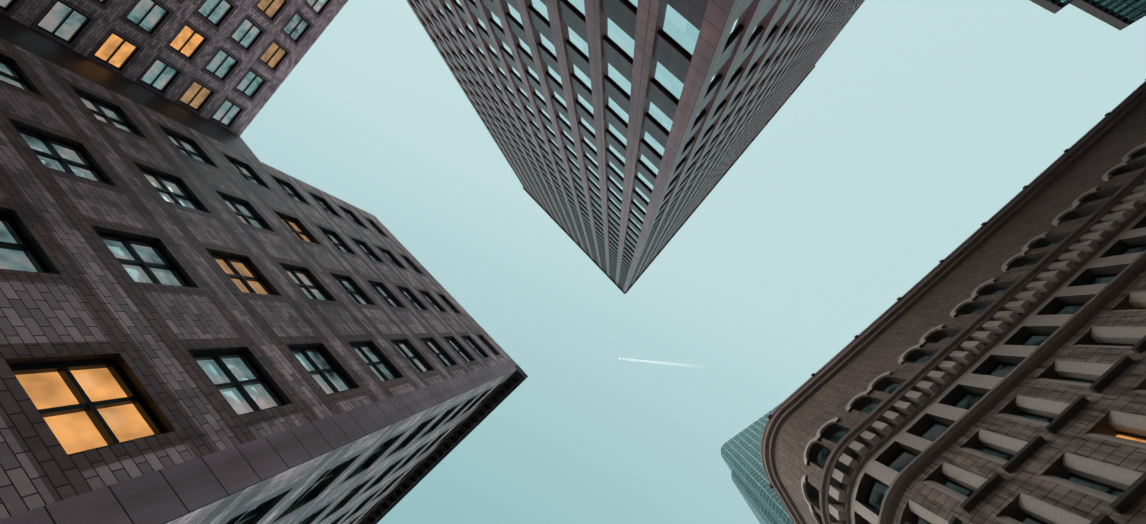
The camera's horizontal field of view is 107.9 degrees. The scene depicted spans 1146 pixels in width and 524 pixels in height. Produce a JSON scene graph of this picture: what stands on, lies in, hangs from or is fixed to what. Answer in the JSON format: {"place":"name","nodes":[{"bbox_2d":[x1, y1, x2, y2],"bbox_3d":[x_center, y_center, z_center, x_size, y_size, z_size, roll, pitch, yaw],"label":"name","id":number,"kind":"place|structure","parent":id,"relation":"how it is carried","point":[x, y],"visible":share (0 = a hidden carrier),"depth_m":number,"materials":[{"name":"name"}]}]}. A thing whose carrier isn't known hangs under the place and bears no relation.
{"place":"outdoors","nodes":[
{"label":"outdoors","id":0,"kind":"place"},
{"bbox_2d":[0,13,258,160],"bbox_3d":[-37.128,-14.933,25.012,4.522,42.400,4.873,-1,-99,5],"label":"building wall","id":1,"kind":"structure","parent":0,"point":[17,33],"depth_m":33.14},
{"bbox_2d":[240,0,1145,523],"label":"sky","id":2,"kind":"structure","parent":0,"point":[920,121],"materials":[{"name":"blue"}]},
{"bbox_2d":[625,0,864,293],"bbox_3d":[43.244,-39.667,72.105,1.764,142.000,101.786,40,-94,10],"label":"facade","id":3,"kind":"structure","parent":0,"point":[768,54],"depth_m":41.58,"materials":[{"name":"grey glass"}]},
{"bbox_2d":[721,404,793,523],"bbox_3d":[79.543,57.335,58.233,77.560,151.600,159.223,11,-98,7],"label":"tower","id":4,"kind":"structure","parent":0,"point":[740,454],"depth_m":116.78,"materials":[{"name":"teal glass"}]},
{"bbox_2d":[760,79,1145,523],"bbox_3d":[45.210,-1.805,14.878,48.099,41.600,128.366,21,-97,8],"label":"building","id":5,"kind":"structure","parent":0,"point":[992,370],"depth_m":24.02,"materials":[{"name":"brown stone"}]},
{"label":"ground","id":6,"kind":"structure","parent":0,"visible":0},
{"bbox_2d":[0,0,347,135],"bbox_3d":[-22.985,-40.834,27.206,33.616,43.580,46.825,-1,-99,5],"label":"building","id":7,"kind":"structure","parent":6,"relation":"on","point":[229,65],"depth_m":38.88,"materials":[{"name":"grey brick"}]},
{"bbox_2d":[0,38,516,523],"bbox_3d":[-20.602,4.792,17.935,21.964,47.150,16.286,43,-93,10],"label":"building front","id":8,"kind":"structure","parent":6,"relation":"on","point":[192,320],"depth_m":13.61,"materials":[{"name":"grey brick"}]},
{"bbox_2d":[166,365,527,523],"bbox_3d":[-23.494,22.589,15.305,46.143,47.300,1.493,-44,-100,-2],"label":"building","id":9,"kind":"structure","parent":6,"relation":"on","point":[376,477],"depth_m":20.46,"materials":[{"name":"grey stone"}]},
{"bbox_2d":[406,0,733,293],"bbox_3d":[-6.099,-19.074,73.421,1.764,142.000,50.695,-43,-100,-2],"label":"facade","id":10,"kind":"structure","parent":6,"relation":"on","point":[584,109],"depth_m":37.75,"materials":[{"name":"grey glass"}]},
{"bbox_2d":[731,470,777,523],"bbox_3d":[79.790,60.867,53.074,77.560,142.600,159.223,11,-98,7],"label":"facade","id":11,"kind":"structure","parent":6,"relation":"on","point":[761,513],"depth_m":110.63,"materials":[{"name":"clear glass"}]},
{"bbox_2d":[1030,0,1073,13],"bbox_3d":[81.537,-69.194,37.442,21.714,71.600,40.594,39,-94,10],"label":"tower","id":12,"kind":"structure","parent":6,"relation":"on","point":[1054,6],"depth_m":68.89,"materials":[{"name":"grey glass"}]},
{"bbox_2d":[1069,0,1145,29],"bbox_3d":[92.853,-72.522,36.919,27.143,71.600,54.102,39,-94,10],"label":"tower","id":13,"kind":"structure","parent":6,"relation":"on","point":[1119,14],"depth_m":67.14,"materials":[{"name":"teal glass"}]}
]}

